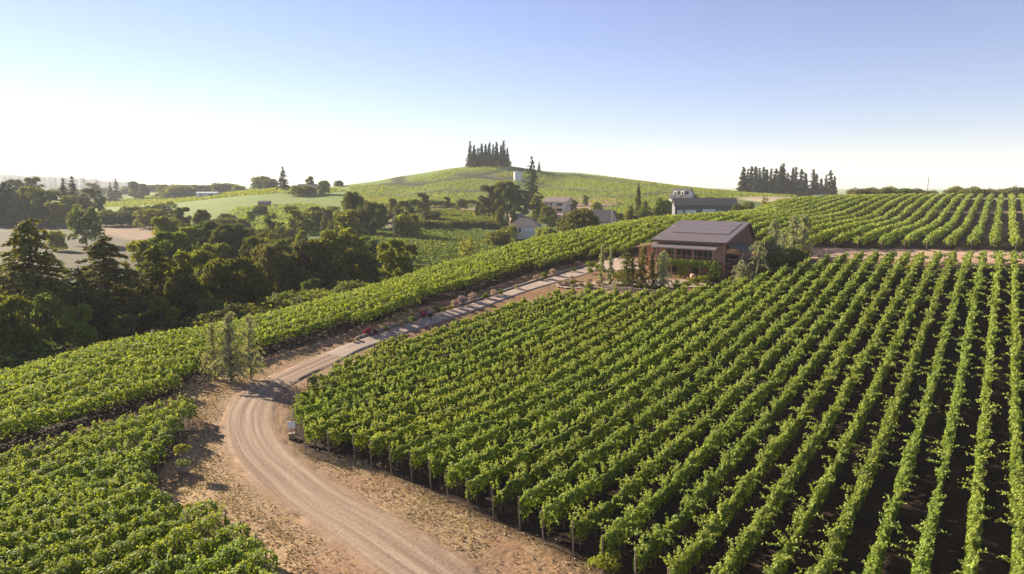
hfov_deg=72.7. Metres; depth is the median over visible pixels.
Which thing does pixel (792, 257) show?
shrub
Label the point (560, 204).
house
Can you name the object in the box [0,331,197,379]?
vine row
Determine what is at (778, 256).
shrub
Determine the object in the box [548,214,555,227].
broadleaf tree
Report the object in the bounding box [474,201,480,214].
broadleaf tree
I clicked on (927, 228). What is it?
vine row
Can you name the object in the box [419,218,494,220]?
vine row
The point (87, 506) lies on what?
vine row
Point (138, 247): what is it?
broadleaf tree
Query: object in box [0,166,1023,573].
ground
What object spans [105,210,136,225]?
broadleaf tree
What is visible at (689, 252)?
window
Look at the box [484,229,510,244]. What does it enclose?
broadleaf tree
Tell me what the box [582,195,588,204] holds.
broadleaf tree
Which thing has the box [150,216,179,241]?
broadleaf tree
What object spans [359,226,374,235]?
broadleaf tree
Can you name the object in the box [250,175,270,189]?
broadleaf tree
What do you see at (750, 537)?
vine row
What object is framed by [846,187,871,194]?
shrub
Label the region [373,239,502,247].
vine row
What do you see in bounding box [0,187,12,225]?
fir tree
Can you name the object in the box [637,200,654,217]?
fir tree
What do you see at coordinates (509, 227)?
broadleaf tree
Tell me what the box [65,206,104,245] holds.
broadleaf tree
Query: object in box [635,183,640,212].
cypress tree
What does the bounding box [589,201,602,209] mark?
broadleaf tree
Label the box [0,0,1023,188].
sky
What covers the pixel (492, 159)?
fir tree
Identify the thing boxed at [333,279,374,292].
shrub
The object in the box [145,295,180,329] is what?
broadleaf tree
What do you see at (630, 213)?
fir tree
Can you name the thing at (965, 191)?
shrub
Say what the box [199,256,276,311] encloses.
broadleaf tree
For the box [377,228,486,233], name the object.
vine row
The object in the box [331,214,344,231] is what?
broadleaf tree
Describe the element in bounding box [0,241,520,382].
vine row
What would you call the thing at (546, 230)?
broadleaf tree
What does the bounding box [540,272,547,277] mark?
shrub
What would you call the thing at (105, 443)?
vine row
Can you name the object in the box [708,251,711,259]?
window
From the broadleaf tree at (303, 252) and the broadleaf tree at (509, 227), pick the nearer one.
the broadleaf tree at (303, 252)
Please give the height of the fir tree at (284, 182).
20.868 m
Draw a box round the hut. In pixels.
[509,213,523,219]
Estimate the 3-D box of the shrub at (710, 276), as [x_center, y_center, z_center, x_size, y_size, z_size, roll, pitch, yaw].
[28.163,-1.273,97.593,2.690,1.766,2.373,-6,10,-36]
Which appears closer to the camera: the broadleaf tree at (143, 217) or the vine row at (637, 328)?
the vine row at (637, 328)
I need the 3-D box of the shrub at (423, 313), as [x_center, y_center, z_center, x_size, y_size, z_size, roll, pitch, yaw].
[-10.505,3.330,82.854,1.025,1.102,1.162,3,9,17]
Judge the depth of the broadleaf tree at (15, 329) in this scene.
84.14 m
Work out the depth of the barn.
255.89 m
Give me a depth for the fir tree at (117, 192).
881.16 m
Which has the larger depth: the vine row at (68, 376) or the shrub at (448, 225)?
the shrub at (448, 225)
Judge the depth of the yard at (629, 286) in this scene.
97.70 m
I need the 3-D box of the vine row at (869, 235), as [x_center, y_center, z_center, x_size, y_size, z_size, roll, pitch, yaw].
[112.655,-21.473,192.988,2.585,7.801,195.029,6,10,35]
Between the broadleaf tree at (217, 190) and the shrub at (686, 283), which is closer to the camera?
the shrub at (686, 283)
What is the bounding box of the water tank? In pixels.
[514,172,521,180]
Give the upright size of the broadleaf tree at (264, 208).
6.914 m
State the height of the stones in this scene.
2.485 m
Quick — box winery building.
[635,220,756,281]
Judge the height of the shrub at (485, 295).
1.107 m
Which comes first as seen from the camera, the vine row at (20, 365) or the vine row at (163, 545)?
the vine row at (163, 545)
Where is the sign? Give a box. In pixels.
[287,420,294,439]
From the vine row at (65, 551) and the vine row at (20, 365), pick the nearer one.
the vine row at (65, 551)
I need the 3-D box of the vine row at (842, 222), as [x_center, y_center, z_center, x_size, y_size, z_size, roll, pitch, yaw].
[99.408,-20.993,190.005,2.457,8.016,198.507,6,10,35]
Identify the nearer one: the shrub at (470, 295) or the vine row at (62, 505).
the vine row at (62, 505)
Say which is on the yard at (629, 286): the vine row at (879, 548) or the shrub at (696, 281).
the shrub at (696, 281)
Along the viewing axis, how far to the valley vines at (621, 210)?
332.15 m
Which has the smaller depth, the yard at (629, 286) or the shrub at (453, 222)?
the yard at (629, 286)
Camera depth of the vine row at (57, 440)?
47.38 m
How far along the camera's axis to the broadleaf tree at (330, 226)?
274.74 m
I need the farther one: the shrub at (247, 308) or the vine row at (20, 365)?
the shrub at (247, 308)
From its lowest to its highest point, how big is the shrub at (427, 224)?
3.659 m
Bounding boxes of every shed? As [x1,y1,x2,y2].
[196,192,218,197]
[257,201,271,205]
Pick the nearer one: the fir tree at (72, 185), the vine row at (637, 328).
the vine row at (637, 328)
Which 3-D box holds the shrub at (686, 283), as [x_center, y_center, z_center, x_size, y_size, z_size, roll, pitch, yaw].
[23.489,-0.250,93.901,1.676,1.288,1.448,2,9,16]
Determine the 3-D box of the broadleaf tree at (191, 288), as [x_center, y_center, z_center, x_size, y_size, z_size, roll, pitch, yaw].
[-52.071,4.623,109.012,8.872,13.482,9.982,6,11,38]
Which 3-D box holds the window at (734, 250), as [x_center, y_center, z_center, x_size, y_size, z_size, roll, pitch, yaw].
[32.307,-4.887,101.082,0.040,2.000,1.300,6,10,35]
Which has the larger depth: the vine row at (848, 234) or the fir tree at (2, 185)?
the fir tree at (2, 185)
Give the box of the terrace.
[596,257,638,270]
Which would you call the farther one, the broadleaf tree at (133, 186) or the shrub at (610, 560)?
the broadleaf tree at (133, 186)
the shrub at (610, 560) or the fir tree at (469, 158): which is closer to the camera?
the shrub at (610, 560)
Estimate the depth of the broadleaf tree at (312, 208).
323.58 m
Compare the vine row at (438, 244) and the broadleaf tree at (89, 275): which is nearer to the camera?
the broadleaf tree at (89, 275)
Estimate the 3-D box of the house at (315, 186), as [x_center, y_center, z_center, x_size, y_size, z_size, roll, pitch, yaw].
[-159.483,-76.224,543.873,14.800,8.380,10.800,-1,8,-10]
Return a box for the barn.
[591,209,617,224]
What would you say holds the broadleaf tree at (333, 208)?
on the ground at (912, 514)
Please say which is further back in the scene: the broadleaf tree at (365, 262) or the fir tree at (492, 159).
the fir tree at (492, 159)
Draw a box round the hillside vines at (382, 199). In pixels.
[349,165,525,208]
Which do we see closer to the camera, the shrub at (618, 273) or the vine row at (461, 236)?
the shrub at (618, 273)
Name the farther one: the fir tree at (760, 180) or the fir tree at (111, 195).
the fir tree at (111, 195)
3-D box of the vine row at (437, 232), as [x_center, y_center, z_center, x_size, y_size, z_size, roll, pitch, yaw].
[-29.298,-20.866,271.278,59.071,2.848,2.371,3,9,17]
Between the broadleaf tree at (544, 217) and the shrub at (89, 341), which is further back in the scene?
the broadleaf tree at (544, 217)
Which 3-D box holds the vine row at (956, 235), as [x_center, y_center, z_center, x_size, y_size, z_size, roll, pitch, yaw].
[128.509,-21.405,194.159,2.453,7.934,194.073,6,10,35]
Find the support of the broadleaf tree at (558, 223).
on the ground at (912, 514)
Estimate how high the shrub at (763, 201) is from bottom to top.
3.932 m
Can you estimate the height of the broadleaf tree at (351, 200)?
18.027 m
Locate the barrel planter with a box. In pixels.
[173,443,190,474]
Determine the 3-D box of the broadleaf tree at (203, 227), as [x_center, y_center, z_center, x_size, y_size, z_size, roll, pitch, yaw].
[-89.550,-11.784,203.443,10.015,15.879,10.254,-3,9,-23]
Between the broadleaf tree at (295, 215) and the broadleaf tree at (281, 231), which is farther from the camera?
the broadleaf tree at (295, 215)
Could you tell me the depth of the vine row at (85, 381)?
76.94 m
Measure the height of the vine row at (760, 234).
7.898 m
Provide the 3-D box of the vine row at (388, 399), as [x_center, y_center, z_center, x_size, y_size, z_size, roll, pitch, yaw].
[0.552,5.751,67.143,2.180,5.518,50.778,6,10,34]
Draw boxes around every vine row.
[0,213,682,417]
[0,215,664,411]
[0,217,641,405]
[0,219,635,399]
[0,224,652,394]
[0,229,577,392]
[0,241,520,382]
[0,310,280,379]
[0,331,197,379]
[0,356,53,373]
[0,359,198,425]
[0,370,181,440]
[0,393,193,468]
[0,400,198,481]
[0,412,184,492]
[0,424,174,501]
[0,439,165,517]
[0,454,149,529]
[0,470,158,545]
[0,481,158,555]
[0,489,173,567]
[0,500,182,573]
[1,231,559,387]
[5,341,104,372]
[23,495,230,573]
[82,505,229,573]
[131,520,251,573]
[175,532,265,573]
[209,546,278,573]
[253,566,277,573]
[292,286,592,415]
[293,287,605,434]
[298,287,576,401]
[301,287,619,441]
[303,289,632,453]
[307,288,560,390]
[326,288,648,457]
[332,296,527,375]
[349,287,671,459]
[350,291,420,329]
[364,235,516,242]
[364,240,500,249]
[367,234,515,241]
[368,284,689,466]
[371,237,504,246]
[371,238,509,247]
[373,232,512,238]
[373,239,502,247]
[373,333,407,351]
[374,232,512,240]
[375,236,512,244]
[376,229,483,234]
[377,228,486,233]
[377,229,485,236]
[377,230,510,237]
[377,231,514,238]
[382,252,462,258]
[389,246,483,252]
[389,279,712,474]
[390,247,476,253]
[392,248,474,255]
[393,251,471,257]
[396,255,454,260]
[398,228,490,233]
[403,277,731,480]
[404,243,492,250]
[413,259,448,263]
[415,244,490,252]
[418,213,491,215]
[418,215,503,218]
[419,214,503,217]
[419,216,494,219]
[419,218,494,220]
[422,227,487,232]
[426,277,749,489]
[439,215,491,217]
[439,217,504,219]
[444,228,483,231]
[444,271,769,500]
[465,263,792,509]
[490,257,810,519]
[517,253,830,529]
[533,198,783,271]
[539,251,849,543]
[567,250,867,555]
[589,197,797,259]
[593,250,882,572]
[604,195,815,258]
[617,194,830,255]
[623,250,897,573]
[640,194,842,248]
[659,250,913,573]
[706,250,929,573]
[708,194,854,220]
[725,194,863,221]
[742,194,873,225]
[752,193,884,231]
[755,193,896,239]
[761,193,905,245]
[761,250,946,573]
[778,193,916,246]
[794,250,958,573]
[795,193,925,247]
[830,193,936,244]
[851,251,974,573]
[852,193,946,248]
[878,193,955,248]
[899,250,990,573]
[901,193,965,248]
[923,193,974,248]
[942,193,984,249]
[953,250,1007,573]
[966,193,994,246]
[989,193,1004,249]
[995,250,1023,573]
[1007,194,1022,249]
[1018,193,1023,219]
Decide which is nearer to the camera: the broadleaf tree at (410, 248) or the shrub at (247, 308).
the shrub at (247, 308)
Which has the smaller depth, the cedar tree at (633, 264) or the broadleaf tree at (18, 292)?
the cedar tree at (633, 264)
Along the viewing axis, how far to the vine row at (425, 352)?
68.34 m
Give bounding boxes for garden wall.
[601,285,677,293]
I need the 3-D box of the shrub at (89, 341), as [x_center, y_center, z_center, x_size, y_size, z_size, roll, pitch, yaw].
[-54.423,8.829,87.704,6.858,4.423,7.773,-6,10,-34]
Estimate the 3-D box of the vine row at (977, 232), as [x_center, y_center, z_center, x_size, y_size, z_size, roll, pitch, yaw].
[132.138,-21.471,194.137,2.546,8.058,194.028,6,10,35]
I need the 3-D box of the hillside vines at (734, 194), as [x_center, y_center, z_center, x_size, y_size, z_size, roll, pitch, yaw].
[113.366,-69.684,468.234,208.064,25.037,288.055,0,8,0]
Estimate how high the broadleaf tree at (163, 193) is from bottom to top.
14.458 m
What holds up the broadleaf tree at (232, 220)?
on the ground at (912, 514)
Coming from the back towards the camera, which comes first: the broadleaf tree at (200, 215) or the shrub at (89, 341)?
the broadleaf tree at (200, 215)
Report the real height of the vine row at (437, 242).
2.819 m
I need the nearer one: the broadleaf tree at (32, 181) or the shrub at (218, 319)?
the shrub at (218, 319)
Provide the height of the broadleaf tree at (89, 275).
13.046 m
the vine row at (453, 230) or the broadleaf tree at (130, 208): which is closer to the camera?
the vine row at (453, 230)
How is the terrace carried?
on the ground at (912, 514)
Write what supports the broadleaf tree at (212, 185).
on the ground at (912, 514)
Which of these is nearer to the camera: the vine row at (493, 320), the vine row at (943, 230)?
the vine row at (493, 320)
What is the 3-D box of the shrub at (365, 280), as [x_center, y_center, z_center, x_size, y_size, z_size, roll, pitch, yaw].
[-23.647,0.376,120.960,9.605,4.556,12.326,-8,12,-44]
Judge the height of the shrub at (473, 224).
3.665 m
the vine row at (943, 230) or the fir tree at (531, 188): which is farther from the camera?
the fir tree at (531, 188)
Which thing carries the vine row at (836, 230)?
on the ground at (912, 514)
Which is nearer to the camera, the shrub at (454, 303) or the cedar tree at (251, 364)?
the cedar tree at (251, 364)
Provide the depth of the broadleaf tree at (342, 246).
131.26 m
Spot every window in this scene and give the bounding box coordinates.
[524,228,532,231]
[667,248,670,257]
[669,265,676,271]
[676,249,681,257]
[682,249,686,258]
[685,210,695,213]
[687,249,691,258]
[692,250,696,258]
[692,266,698,273]
[697,250,702,259]
[702,250,707,259]
[703,209,715,211]
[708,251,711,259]
[726,248,729,261]
[729,247,732,261]
[733,248,735,258]
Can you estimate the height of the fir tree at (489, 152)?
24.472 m
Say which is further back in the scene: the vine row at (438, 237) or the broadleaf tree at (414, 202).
the broadleaf tree at (414, 202)
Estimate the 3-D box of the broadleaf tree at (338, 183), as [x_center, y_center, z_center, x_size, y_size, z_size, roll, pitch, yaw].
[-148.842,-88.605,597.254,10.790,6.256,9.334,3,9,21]
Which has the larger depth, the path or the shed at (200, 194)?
the shed at (200, 194)
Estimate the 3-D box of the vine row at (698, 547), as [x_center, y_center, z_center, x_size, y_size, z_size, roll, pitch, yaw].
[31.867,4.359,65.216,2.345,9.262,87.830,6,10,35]
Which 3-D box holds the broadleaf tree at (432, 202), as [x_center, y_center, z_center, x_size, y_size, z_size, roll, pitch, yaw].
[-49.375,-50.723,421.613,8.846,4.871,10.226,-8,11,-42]
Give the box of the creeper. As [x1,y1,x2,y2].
[657,257,721,279]
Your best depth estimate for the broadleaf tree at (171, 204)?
421.92 m
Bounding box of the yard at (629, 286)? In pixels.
[552,279,720,289]
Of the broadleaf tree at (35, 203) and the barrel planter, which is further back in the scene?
the broadleaf tree at (35, 203)
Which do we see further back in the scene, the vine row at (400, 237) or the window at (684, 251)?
the vine row at (400, 237)
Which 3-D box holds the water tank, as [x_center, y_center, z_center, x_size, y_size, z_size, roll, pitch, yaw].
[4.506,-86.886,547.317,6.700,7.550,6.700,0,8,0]
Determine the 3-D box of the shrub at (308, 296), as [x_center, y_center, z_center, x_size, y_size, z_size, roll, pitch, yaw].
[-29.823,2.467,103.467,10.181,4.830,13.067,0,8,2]
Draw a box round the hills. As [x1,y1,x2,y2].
[0,174,127,188]
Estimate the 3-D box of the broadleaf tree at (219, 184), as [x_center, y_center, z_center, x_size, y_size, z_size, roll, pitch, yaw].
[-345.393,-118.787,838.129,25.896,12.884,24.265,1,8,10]
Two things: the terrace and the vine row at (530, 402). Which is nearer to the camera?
the vine row at (530, 402)
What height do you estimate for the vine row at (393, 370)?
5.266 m
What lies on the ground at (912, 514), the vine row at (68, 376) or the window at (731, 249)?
the vine row at (68, 376)
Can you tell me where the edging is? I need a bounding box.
[357,262,591,337]
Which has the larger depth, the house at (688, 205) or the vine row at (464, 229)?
the vine row at (464, 229)
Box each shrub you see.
[0,337,60,365]
[0,354,19,372]
[1,339,92,367]
[32,347,63,359]
[35,326,156,361]
[57,338,98,350]
[144,326,171,333]
[153,314,216,332]
[160,319,208,343]
[196,309,239,322]
[208,302,272,321]
[261,289,312,309]
[282,287,338,307]
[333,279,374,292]
[348,275,380,284]
[362,327,371,333]
[375,272,401,280]
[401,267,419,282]
[408,316,416,321]
[418,221,430,227]
[418,310,427,316]
[423,222,437,228]
[431,221,443,227]
[433,307,441,312]
[437,200,445,204]
[440,221,452,228]
[447,220,461,227]
[451,300,459,306]
[455,220,468,227]
[457,295,467,304]
[460,218,476,225]
[467,220,483,227]
[468,292,477,300]
[477,219,491,227]
[482,292,489,298]
[484,222,496,227]
[490,289,497,295]
[492,219,508,226]
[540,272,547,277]
[549,268,557,275]
[556,280,563,284]
[569,279,577,284]
[585,278,592,283]
[586,261,596,267]
[586,267,593,273]
[587,549,622,573]
[595,279,602,285]
[612,271,624,280]
[616,213,622,220]
[651,285,661,289]
[671,283,681,289]
[680,281,691,287]
[686,277,702,284]
[698,275,710,281]
[704,272,723,281]
[731,203,743,211]
[739,202,754,209]
[748,253,781,269]
[754,266,777,276]
[761,198,768,204]
[763,251,789,267]
[781,260,797,270]
[783,253,799,265]
[784,248,810,261]
[801,250,813,257]
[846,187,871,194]
[867,186,891,194]
[883,185,912,193]
[908,187,923,193]
[915,190,938,194]
[942,189,956,195]
[946,185,984,198]
[975,187,1005,198]
[996,185,1023,198]
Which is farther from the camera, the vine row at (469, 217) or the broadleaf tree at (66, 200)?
the broadleaf tree at (66, 200)
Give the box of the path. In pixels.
[325,260,605,357]
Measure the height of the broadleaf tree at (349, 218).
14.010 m
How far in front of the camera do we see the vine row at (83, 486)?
39.20 m
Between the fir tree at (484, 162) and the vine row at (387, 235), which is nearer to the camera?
the vine row at (387, 235)
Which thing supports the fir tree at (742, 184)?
on the ground at (912, 514)
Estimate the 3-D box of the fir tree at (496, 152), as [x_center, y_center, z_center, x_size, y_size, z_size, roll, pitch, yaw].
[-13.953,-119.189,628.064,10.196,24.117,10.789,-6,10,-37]
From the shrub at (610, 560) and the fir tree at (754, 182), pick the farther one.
the fir tree at (754, 182)
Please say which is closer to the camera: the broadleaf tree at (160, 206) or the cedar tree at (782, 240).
the cedar tree at (782, 240)
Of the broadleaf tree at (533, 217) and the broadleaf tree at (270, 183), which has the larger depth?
the broadleaf tree at (270, 183)
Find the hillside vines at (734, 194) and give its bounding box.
[525,170,806,207]
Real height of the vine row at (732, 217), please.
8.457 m
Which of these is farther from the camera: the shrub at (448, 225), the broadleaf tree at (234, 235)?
the shrub at (448, 225)
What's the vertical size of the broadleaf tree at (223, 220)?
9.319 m
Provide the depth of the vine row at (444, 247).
222.92 m
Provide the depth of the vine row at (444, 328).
72.00 m
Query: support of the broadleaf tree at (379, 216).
on the ground at (912, 514)
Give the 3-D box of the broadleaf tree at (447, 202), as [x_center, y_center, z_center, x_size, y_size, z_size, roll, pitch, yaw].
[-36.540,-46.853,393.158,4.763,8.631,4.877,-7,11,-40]
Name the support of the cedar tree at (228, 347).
on the ground at (912, 514)
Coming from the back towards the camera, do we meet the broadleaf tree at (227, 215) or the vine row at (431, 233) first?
the broadleaf tree at (227, 215)
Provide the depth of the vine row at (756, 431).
44.26 m
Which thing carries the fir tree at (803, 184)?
on the ground at (912, 514)
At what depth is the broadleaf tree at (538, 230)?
246.48 m
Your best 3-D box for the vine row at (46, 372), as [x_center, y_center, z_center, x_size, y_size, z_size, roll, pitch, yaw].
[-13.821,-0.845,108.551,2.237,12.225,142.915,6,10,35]
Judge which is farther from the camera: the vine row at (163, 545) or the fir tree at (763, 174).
the fir tree at (763, 174)
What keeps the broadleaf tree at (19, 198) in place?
on the ground at (912, 514)
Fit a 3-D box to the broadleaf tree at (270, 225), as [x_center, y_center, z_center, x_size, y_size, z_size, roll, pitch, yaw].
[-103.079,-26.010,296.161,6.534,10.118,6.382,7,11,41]
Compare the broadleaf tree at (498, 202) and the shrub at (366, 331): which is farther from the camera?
the broadleaf tree at (498, 202)
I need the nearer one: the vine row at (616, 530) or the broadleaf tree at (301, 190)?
the vine row at (616, 530)
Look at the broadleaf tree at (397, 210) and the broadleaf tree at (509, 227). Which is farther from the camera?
the broadleaf tree at (397, 210)
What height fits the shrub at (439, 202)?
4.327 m
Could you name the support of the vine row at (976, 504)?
on the ground at (912, 514)
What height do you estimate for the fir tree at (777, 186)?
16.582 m
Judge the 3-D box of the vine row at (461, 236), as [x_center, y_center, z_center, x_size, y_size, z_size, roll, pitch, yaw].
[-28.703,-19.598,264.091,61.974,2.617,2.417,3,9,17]
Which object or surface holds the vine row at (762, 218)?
on the ground at (912, 514)
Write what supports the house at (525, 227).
on the ground at (912, 514)
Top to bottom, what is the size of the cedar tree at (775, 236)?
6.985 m
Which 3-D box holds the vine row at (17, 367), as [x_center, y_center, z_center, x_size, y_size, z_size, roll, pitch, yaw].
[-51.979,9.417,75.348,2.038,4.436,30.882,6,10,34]
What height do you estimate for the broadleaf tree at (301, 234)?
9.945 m
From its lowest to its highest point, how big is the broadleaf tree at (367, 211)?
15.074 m
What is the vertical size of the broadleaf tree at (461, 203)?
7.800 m
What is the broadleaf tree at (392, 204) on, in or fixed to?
on the ground at (912, 514)
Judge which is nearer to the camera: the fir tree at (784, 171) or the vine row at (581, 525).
the vine row at (581, 525)
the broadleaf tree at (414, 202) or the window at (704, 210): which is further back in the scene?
the broadleaf tree at (414, 202)
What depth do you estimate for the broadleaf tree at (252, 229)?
245.67 m
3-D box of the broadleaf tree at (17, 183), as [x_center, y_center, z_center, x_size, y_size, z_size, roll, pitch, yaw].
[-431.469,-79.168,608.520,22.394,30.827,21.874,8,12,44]
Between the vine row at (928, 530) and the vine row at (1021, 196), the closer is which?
the vine row at (928, 530)
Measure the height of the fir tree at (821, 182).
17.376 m
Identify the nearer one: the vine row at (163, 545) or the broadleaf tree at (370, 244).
the vine row at (163, 545)
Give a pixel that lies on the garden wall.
(623, 289)
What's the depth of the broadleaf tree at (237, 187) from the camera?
813.69 m
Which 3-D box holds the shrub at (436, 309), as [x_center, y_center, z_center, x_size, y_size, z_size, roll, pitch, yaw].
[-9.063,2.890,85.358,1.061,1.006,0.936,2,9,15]
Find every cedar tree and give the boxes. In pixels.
[199,322,226,380]
[208,311,247,383]
[233,313,268,380]
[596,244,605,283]
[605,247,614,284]
[612,252,637,286]
[622,257,638,284]
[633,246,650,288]
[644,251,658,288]
[653,250,673,288]
[729,260,751,290]
[743,241,771,279]
[762,219,786,254]
[773,234,794,260]
[784,215,805,250]
[795,214,813,251]
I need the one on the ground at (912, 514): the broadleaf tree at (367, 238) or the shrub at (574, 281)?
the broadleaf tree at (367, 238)
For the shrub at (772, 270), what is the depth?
94.00 m
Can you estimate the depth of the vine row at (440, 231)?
272.92 m
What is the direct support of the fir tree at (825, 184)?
on the ground at (912, 514)
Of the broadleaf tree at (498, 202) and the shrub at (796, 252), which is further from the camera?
the broadleaf tree at (498, 202)
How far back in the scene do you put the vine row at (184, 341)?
82.66 m
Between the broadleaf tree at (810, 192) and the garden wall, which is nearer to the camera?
the garden wall
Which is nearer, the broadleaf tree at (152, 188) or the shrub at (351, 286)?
the shrub at (351, 286)
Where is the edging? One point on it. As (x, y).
(390, 326)
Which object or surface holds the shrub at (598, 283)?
on the yard at (629, 286)
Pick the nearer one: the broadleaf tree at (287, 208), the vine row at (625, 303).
the vine row at (625, 303)
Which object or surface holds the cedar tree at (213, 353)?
on the ground at (912, 514)
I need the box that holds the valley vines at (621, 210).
[604,205,652,216]
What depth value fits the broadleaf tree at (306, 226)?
289.15 m
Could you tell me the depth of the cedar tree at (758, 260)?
94.32 m
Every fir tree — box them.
[0,182,8,224]
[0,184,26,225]
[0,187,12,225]
[0,218,76,343]
[50,235,162,340]
[57,178,71,204]
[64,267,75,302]
[65,267,107,336]
[66,175,80,207]
[106,183,115,200]
[112,178,122,200]
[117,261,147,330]
[121,243,183,333]
[276,166,290,188]
[464,141,472,165]
[470,145,477,166]
[477,149,481,166]
[480,144,484,158]
[480,144,490,166]
[487,142,491,160]
[490,144,495,165]
[492,141,499,163]
[498,145,504,166]
[502,140,508,161]
[506,147,510,165]
[520,156,540,205]
[623,205,638,220]
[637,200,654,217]
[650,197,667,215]
[735,167,749,191]
[744,166,757,191]
[747,166,761,192]
[756,168,764,191]
[761,167,769,183]
[762,169,770,192]
[769,168,773,188]
[769,168,778,190]
[773,175,783,193]
[775,165,786,196]
[781,163,788,191]
[787,167,794,196]
[788,167,800,194]
[794,169,808,193]
[807,169,817,191]
[810,173,820,195]
[819,178,822,191]
[821,174,828,190]
[824,170,833,190]
[831,176,837,192]
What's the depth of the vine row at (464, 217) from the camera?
338.44 m
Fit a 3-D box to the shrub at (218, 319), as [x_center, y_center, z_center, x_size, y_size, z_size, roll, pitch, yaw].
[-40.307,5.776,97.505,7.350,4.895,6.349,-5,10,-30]
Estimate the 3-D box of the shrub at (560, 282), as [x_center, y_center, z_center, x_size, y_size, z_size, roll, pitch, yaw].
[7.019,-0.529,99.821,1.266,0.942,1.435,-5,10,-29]
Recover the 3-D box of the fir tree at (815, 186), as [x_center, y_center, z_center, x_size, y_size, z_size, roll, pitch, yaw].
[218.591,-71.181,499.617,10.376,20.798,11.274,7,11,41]
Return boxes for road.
[216,354,481,573]
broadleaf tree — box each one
[0,263,21,287]
[0,294,41,354]
[5,179,25,190]
[5,186,43,223]
[8,282,52,315]
[23,176,43,187]
[24,189,60,224]
[30,292,72,342]
[43,201,71,226]
[46,230,67,250]
[56,301,99,345]
[58,195,80,217]
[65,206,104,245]
[72,270,117,285]
[76,188,96,211]
[86,183,99,199]
[89,190,107,211]
[97,209,116,225]
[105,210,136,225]
[107,312,136,337]
[111,272,154,312]
[115,205,146,214]
[120,188,128,194]
[125,239,169,270]
[127,181,142,198]
[132,208,169,226]
[137,183,150,198]
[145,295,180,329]
[147,184,156,191]
[147,204,172,217]
[147,231,196,274]
[148,274,213,326]
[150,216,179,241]
[150,218,183,235]
[154,184,174,196]
[159,187,181,197]
[161,201,177,214]
[164,185,196,197]
[164,249,217,293]
[172,207,191,226]
[172,226,200,252]
[177,223,198,227]
[179,184,198,194]
[191,209,211,223]
[194,220,219,249]
[194,242,233,301]
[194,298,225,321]
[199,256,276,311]
[204,223,253,259]
[209,183,232,191]
[211,188,222,192]
[212,217,233,224]
[216,183,231,191]
[216,217,236,223]
[218,213,235,218]
[231,185,245,190]
[236,218,251,227]
[238,236,259,263]
[244,227,255,236]
[246,211,255,221]
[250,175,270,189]
[250,242,305,308]
[252,204,267,213]
[252,209,262,214]
[253,231,281,239]
[253,296,274,309]
[255,229,267,235]
[257,236,275,245]
[261,178,278,188]
[263,214,276,232]
[265,238,292,254]
[274,221,286,239]
[282,205,299,212]
[282,227,295,237]
[286,185,316,195]
[286,238,294,245]
[286,238,338,291]
[287,209,303,229]
[294,218,315,233]
[295,209,326,225]
[295,230,307,240]
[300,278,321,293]
[305,176,313,183]
[305,227,372,290]
[308,206,323,213]
[309,218,318,230]
[317,180,330,194]
[320,209,334,229]
[325,206,340,213]
[327,219,345,230]
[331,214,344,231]
[332,210,344,214]
[333,180,343,186]
[334,209,363,235]
[340,191,367,212]
[348,253,379,281]
[355,201,380,232]
[357,270,371,282]
[358,251,377,269]
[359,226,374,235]
[360,236,371,248]
[366,239,380,263]
[373,203,388,229]
[376,237,410,282]
[386,198,396,220]
[390,212,423,236]
[392,200,409,216]
[403,199,421,214]
[403,243,417,270]
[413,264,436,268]
[416,192,430,212]
[419,210,441,220]
[428,199,436,205]
[443,197,450,208]
[451,198,468,209]
[458,237,474,255]
[465,162,472,166]
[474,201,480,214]
[477,185,498,215]
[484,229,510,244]
[490,188,504,216]
[494,206,505,227]
[495,181,522,217]
[501,225,518,237]
[503,161,511,166]
[509,208,517,223]
[517,190,531,217]
[529,195,545,218]
[530,210,537,220]
[531,227,543,237]
[537,206,557,225]
[541,227,557,235]
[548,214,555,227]
[556,218,565,229]
[558,207,601,233]
[570,200,577,210]
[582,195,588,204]
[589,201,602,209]
[656,199,671,214]
[806,190,818,195]
[823,190,837,194]
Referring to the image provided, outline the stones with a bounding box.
[120,331,630,573]
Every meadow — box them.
[103,187,347,206]
[228,202,325,239]
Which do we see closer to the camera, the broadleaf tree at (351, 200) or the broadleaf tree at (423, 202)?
the broadleaf tree at (351, 200)
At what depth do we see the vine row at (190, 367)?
57.52 m
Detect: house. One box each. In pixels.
[298,184,317,194]
[508,218,541,238]
[542,197,573,212]
[668,188,695,201]
[671,198,737,214]
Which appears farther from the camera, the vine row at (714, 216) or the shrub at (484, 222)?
the shrub at (484, 222)
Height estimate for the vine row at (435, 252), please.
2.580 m
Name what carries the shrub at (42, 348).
on the ground at (912, 514)
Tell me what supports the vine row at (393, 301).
on the ground at (912, 514)
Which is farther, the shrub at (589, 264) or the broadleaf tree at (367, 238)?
the broadleaf tree at (367, 238)

